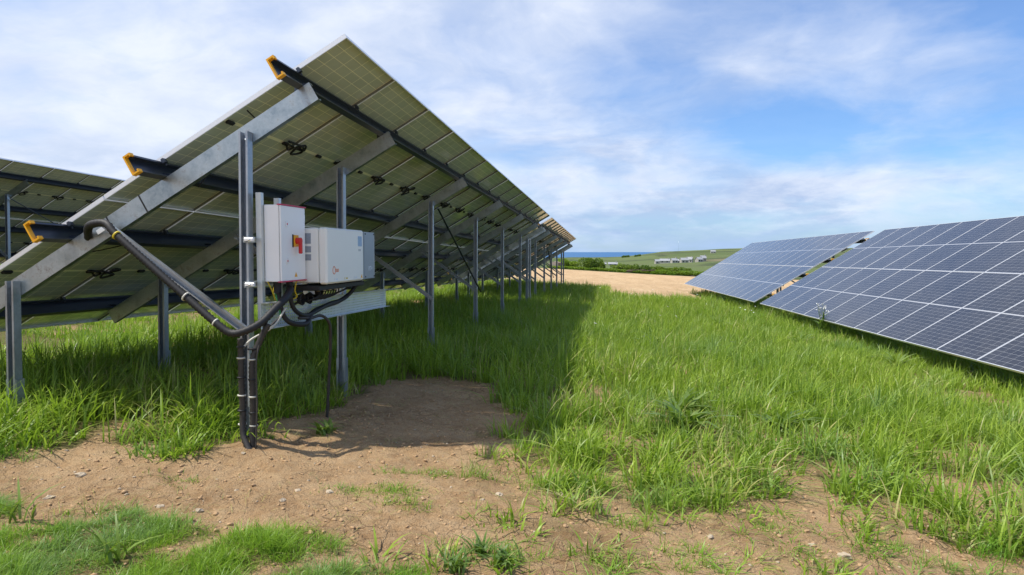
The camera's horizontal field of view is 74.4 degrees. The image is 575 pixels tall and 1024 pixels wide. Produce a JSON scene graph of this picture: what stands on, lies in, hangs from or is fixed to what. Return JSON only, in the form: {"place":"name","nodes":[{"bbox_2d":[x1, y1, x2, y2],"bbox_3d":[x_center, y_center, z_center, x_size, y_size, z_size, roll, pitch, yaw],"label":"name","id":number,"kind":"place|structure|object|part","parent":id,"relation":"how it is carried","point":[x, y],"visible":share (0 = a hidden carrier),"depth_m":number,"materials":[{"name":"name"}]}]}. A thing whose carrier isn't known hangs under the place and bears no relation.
{"place":"outdoors","nodes":[
{"label":"outdoors","id":0,"kind":"place"},
{"bbox_2d":[0,248,1023,574],"bbox_3d":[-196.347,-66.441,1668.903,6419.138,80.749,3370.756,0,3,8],"label":"ground","id":1,"kind":"structure","parent":0,"point":[238,506],"depth_m":4.17,"materials":[{"name":"soil"}]},
{"bbox_2d":[0,478,62,523],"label":"pale weed","id":2,"kind":"object","parent":1,"relation":"on","point":[12,511],"visible":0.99,"depth_m":3.47,"materials":[{"name":"green plant"}]},
{"bbox_2d":[42,495,55,499],"bbox_3d":[-2.627,1.197,3.827,0.059,0.042,0.054,-1,3,-20],"label":"stone","id":3,"kind":"object","parent":1,"relation":"on","point":[48,497],"visible":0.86,"depth_m":3.82,"materials":[{"name":"beige stone"}]},
{"bbox_2d":[0,158,124,263],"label":"solar table","id":4,"kind":"object","parent":1,"relation":"on","point":[39,193],"visible":0.21,"depth_m":17.45,"materials":[{"name":"glass"}]},
{"bbox_2d":[74,472,86,476],"bbox_3d":[-2.650,1.152,4.141,0.072,0.039,0.050,0,3,8],"label":"stone","id":5,"kind":"object","parent":1,"relation":"on","point":[80,474],"visible":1,"depth_m":4.13,"materials":[{"name":"white stone"}]},
{"bbox_2d":[69,505,165,565],"bbox_3d":[-1.842,1.163,3.102,0.552,0.207,0.316,0,3,8],"label":"pale weed","id":6,"kind":"object","parent":1,"relation":"on","point":[108,550],"visible":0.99,"depth_m":3.12,"materials":[{"name":"green plant"}]},
{"bbox_2d":[236,312,285,448],"bbox_3d":[-1.779,0.716,4.896,0.372,1.057,0.202,-3,4,-40],"label":"ground conduit","id":7,"kind":"object","parent":1,"relation":"on","point":[253,396],"visible":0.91,"depth_m":4.83,"materials":[{"name":"black plastic"}]},
{"bbox_2d":[0,34,549,436],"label":"solar table","id":8,"kind":"object","parent":1,"relation":"on","point":[343,131],"visible":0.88,"depth_m":6.78,"materials":[{"name":"metal"}]},
{"bbox_2d":[83,219,293,337],"bbox_3d":[-2.559,-0.087,5.101,1.774,0.847,0.590,0,3,8],"label":"black conduit","id":9,"kind":"object","parent":8,"relation":"attached to","point":[185,296],"visible":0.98,"depth_m":4.83,"materials":[{"name":"plastic"}]},
{"bbox_2d":[243,192,341,318],"bbox_3d":[-1.792,-0.259,5.832,0.087,0.980,1.850,0,3,8],"label":"mounting frame","id":10,"kind":"object","parent":8,"relation":"attached to","point":[260,283],"visible":0.45,"depth_m":5.03,"materials":[{"name":"metal"}]},
{"bbox_2d":[264,204,306,281],"bbox_3d":[-1.733,-0.342,5.242,0.190,0.587,0.416,0,3,8],"label":"switch cabinet","id":11,"kind":"object","parent":10,"relation":"attached to","point":[284,230],"visible":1,"depth_m":5.08,"materials":[{"name":"white metal"}]},
{"bbox_2d":[267,282,276,300],"bbox_3d":[-1.823,0.032,5.143,0.021,0.160,0.103,1,3,24],"label":"yellow wire","id":12,"kind":"object","parent":11,"relation":"hanging from","point":[272,291],"visible":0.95,"depth_m":5.14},
{"bbox_3d":[-1.701,-0.341,5.233,0.014,0.569,0.402,0,3,8],"label":"door","id":13,"kind":"part","parent":11,"relation":"part of","materials":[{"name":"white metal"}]},
{"bbox_2d":[286,280,359,316],"bbox_3d":[-1.638,0.070,5.900,0.113,0.315,1.264,1,3,12],"label":"power cable","id":14,"kind":"object","parent":11,"relation":"attached to","point":[296,311],"visible":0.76,"depth_m":5.61,"materials":[{"name":"black rubber"}]},
{"bbox_2d":[293,227,374,283],"bbox_3d":[-1.555,-0.286,6.020,0.313,0.458,1.158,0,3,8],"label":"solar inverter","id":15,"kind":"object","parent":10,"relation":"attached to","point":[334,255],"visible":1,"depth_m":5.64,"materials":[{"name":"white plastic"}]},
{"bbox_2d":[293,281,363,305],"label":"connector bank","id":16,"kind":"structure","parent":15,"relation":"hanging from","point":[319,289],"depth_m":5.61,"materials":[{"name":"black plastic"}]},
{"bbox_2d":[261,289,387,328],"bbox_3d":[-1.628,0.163,6.372,0.055,0.246,2.820,0,3,8],"label":"cable tray","id":17,"kind":"object","parent":8,"relation":"attached to","point":[370,297],"visible":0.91,"depth_m":6.36,"materials":[{"name":"metal"}]},
{"bbox_2d":[244,307,286,346],"bbox_3d":[-1.802,0.299,4.939,0.063,0.290,0.364,3,4,43],"label":"earth cable","id":18,"kind":"object","parent":17,"relation":"hanging from","point":[271,327],"visible":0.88,"depth_m":4.94,"materials":[{"name":"white plastic"}]},
{"bbox_2d":[293,281,297,299],"bbox_3d":[-1.765,0.025,5.377,0.133,0.167,0.053,-3,4,-44],"label":"yellow wire","id":19,"kind":"object","parent":17,"relation":"attached to","point":[295,291],"visible":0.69,"depth_m":5.39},
{"bbox_2d":[273,282,355,326],"bbox_3d":[-1.639,0.104,5.833,0.128,0.378,1.421,1,3,11],"label":"power cable","id":20,"kind":"object","parent":17,"relation":"attached to","point":[278,292],"visible":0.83,"depth_m":5.27,"materials":[{"name":"black rubber"}]},
{"bbox_2d":[298,314,331,417],"bbox_3d":[-1.634,0.715,5.705,0.125,0.996,0.545,0,3,8],"label":"buried cable","id":21,"kind":"object","parent":17,"relation":"hanging from","point":[329,357],"visible":0.98,"depth_m":5.88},
{"bbox_2d":[290,287,348,307],"bbox_3d":[-1.668,0.042,5.937,0.102,0.185,1.162,1,3,13],"label":"signal cable","id":22,"kind":"object","parent":17,"relation":"on","point":[295,303],"visible":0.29,"depth_m":6.30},
{"bbox_2d":[305,416,342,435],"bbox_3d":[-1.536,1.115,5.436,0.340,0.128,0.379,-1,3,-25],"label":"broadleaf weed","id":23,"kind":"object","parent":1,"relation":"on","point":[321,430],"visible":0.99,"depth_m":5.43,"materials":[{"name":"green plant"}]},
{"bbox_2d":[413,544,478,574],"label":"grey green weed","id":24,"kind":"object","parent":1,"relation":"on","point":[453,560],"visible":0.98,"depth_m":3.26,"materials":[{"name":"green plant"}]},
{"bbox_2d":[454,528,516,560],"bbox_3d":[-0.178,1.308,3.449,0.289,0.101,0.303,-3,4,-45],"label":"grey green weed","id":25,"kind":"object","parent":1,"relation":"on","point":[483,548],"visible":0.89,"depth_m":3.44,"materials":[{"name":"green plant"}]},
{"bbox_2d":[3,381,980,567],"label":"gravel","id":26,"kind":"structure","parent":1,"relation":"on","point":[422,497],"depth_m":4.08,"materials":[{"name":"stone"}]},
{"bbox_2d":[471,537,524,568],"bbox_3d":[-0.047,1.314,3.280,0.300,0.097,0.235,-3,4,-41],"label":"grey green weed","id":27,"kind":"object","parent":1,"relation":"on","point":[499,554],"visible":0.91,"depth_m":3.30,"materials":[{"name":"green plant"}]},
{"bbox_2d":[442,217,575,297],"bbox_3d":[0.617,-0.903,31.793,3.971,3.554,18.028,0,2,8],"label":"solar table","id":28,"kind":"object","parent":1,"relation":"on","point":[554,235],"visible":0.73,"depth_m":28.42,"materials":[{"name":"metal"}]},
{"bbox_2d":[0,366,1021,574],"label":"soil crumbs","id":29,"kind":"object","parent":1,"relation":"on","point":[466,480],"visible":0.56,"depth_m":4.11,"materials":[{"name":"brown soil"}]},
{"bbox_2d":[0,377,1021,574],"bbox_3d":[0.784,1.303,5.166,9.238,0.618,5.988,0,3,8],"label":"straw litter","id":30,"kind":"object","parent":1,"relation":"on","point":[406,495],"visible":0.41,"depth_m":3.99,"materials":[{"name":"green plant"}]},
{"bbox_2d":[0,264,1023,574],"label":"grass","id":31,"kind":"structure","parent":1,"relation":"on","point":[586,332],"depth_m":6.87,"materials":[{"name":"green plant"}]},
{"bbox_2d":[0,402,1023,574],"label":"short grass","id":32,"kind":"structure","parent":1,"relation":"on","point":[260,538],"depth_m":3.38,"materials":[{"name":"green plant"}]},
{"bbox_2d":[558,258,578,268],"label":"bush","id":33,"kind":"object","parent":1,"relation":"on","point":[570,263],"visible":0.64,"depth_m":127.09,"materials":[{"name":"green plant"}]},
{"bbox_2d":[578,257,605,270],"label":"bush","id":34,"kind":"object","parent":1,"relation":"on","point":[590,262],"visible":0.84,"depth_m":125.08,"materials":[{"name":"green plant"}]},
{"bbox_2d":[547,265,658,273],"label":"hedge","id":35,"kind":"object","parent":1,"relation":"on","point":[644,271],"visible":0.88,"depth_m":123.81,"materials":[{"name":"green plant"}]},
{"bbox_2d":[609,263,691,274],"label":"hedge","id":36,"kind":"object","parent":1,"relation":"on","point":[628,266],"visible":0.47,"depth_m":126.11,"materials":[{"name":"green plant"}]},
{"bbox_2d":[654,258,661,263],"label":"house","id":37,"kind":"structure","parent":1,"relation":"on","point":[656,261],"depth_m":681.65,"materials":[{"name":"white glass"}]},
{"bbox_2d":[659,258,669,263],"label":"house","id":38,"kind":"structure","parent":1,"relation":"on","point":[662,261],"depth_m":621.86,"materials":[{"name":"white glass"}]},
{"bbox_2d":[670,257,677,262],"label":"house","id":39,"kind":"structure","parent":1,"relation":"on","point":[673,260],"depth_m":639.52,"materials":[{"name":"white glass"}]},
{"bbox_2d":[655,269,703,275],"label":"hedge","id":40,"kind":"object","parent":1,"relation":"on","point":[682,272],"visible":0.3,"depth_m":122.35,"materials":[{"name":"green plant"}]},
{"bbox_2d":[645,387,721,415],"bbox_3d":[1.650,1.129,6.686,0.772,0.332,0.846,0,3,1],"label":"dock weed","id":41,"kind":"object","parent":1,"relation":"on","point":[687,401],"visible":0.47,"depth_m":6.63,"materials":[{"name":"green plant"}]},
{"bbox_2d":[679,257,688,262],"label":"house","id":42,"kind":"structure","parent":1,"relation":"on","point":[684,260],"depth_m":665.63,"materials":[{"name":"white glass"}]},
{"bbox_2d":[632,398,742,436],"bbox_3d":[1.600,1.144,6.025,0.931,0.366,0.850,2,4,33],"label":"dock weed","id":43,"kind":"object","parent":1,"relation":"on","point":[672,408],"visible":0.59,"depth_m":5.99,"materials":[{"name":"green plant"}]},
{"bbox_2d":[695,256,702,261],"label":"house","id":44,"kind":"structure","parent":1,"relation":"on","point":[699,259],"depth_m":691.63,"materials":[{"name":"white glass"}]},
{"bbox_2d":[713,389,738,403],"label":"dock weed","id":45,"kind":"object","parent":1,"relation":"on","point":[728,398],"visible":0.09,"depth_m":7.45,"materials":[{"name":"green plant"}]},
{"bbox_2d":[685,231,874,314],"bbox_3d":[11.297,-0.465,31.620,3.971,3.554,18.028,-1,2,7],"label":"solar table","id":46,"kind":"object","parent":1,"relation":"on","point":[754,272],"visible":0.96,"depth_m":27.95,"materials":[{"name":"glass"}]},
{"bbox_2d":[750,409,830,433],"bbox_3d":[2.552,1.242,6.393,0.755,0.296,0.689,-2,4,-34],"label":"dock weed","id":47,"kind":"object","parent":1,"relation":"on","point":[778,419],"visible":0.47,"depth_m":6.34,"materials":[{"name":"green plant"}]},
{"bbox_2d":[790,333,813,341],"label":"dock weed","id":48,"kind":"object","parent":1,"relation":"on","point":[804,338],"visible":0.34,"depth_m":14.32,"materials":[{"name":"green plant"}]},
{"bbox_2d":[813,302,830,333],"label":"flowering weed","id":49,"kind":"object","parent":1,"relation":"on","point":[821,323],"visible":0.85,"depth_m":16.34,"materials":[{"name":"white plant"}]},
{"bbox_2d":[837,552,851,558],"bbox_3d":[1.795,1.448,3.644,0.074,0.034,0.046,1,3,14],"label":"stone","id":50,"kind":"object","parent":1,"relation":"on","point":[846,555],"visible":0.94,"depth_m":3.63,"materials":[{"name":"beige stone"}]},
{"bbox_2d":[760,216,1023,373],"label":"solar table","id":51,"kind":"object","parent":1,"relation":"on","point":[956,289],"visible":1,"depth_m":14.31,"materials":[{"name":"glass"}]},
{"bbox_2d":[868,351,922,366],"bbox_3d":[6.413,1.216,11.192,1.002,0.338,0.723,-2,4,-38],"label":"broadleaf weed","id":52,"kind":"object","parent":1,"relation":"on","point":[902,358],"visible":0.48,"depth_m":11.19,"materials":[{"name":"green plant"}]},
{"bbox_2d":[0,0,1023,251],"label":"sky","id":53,"kind":"structure","parent":0,"point":[635,125],"materials":[{"name":"blue"}]},
{"bbox_2d":[546,252,655,257],"bbox_3d":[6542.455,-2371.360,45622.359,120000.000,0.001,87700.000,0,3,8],"label":"sea","id":54,"kind":"structure","parent":0,"point":[593,254],"depth_m":10891.14,"materials":[{"name":"liquid"}]}
]}

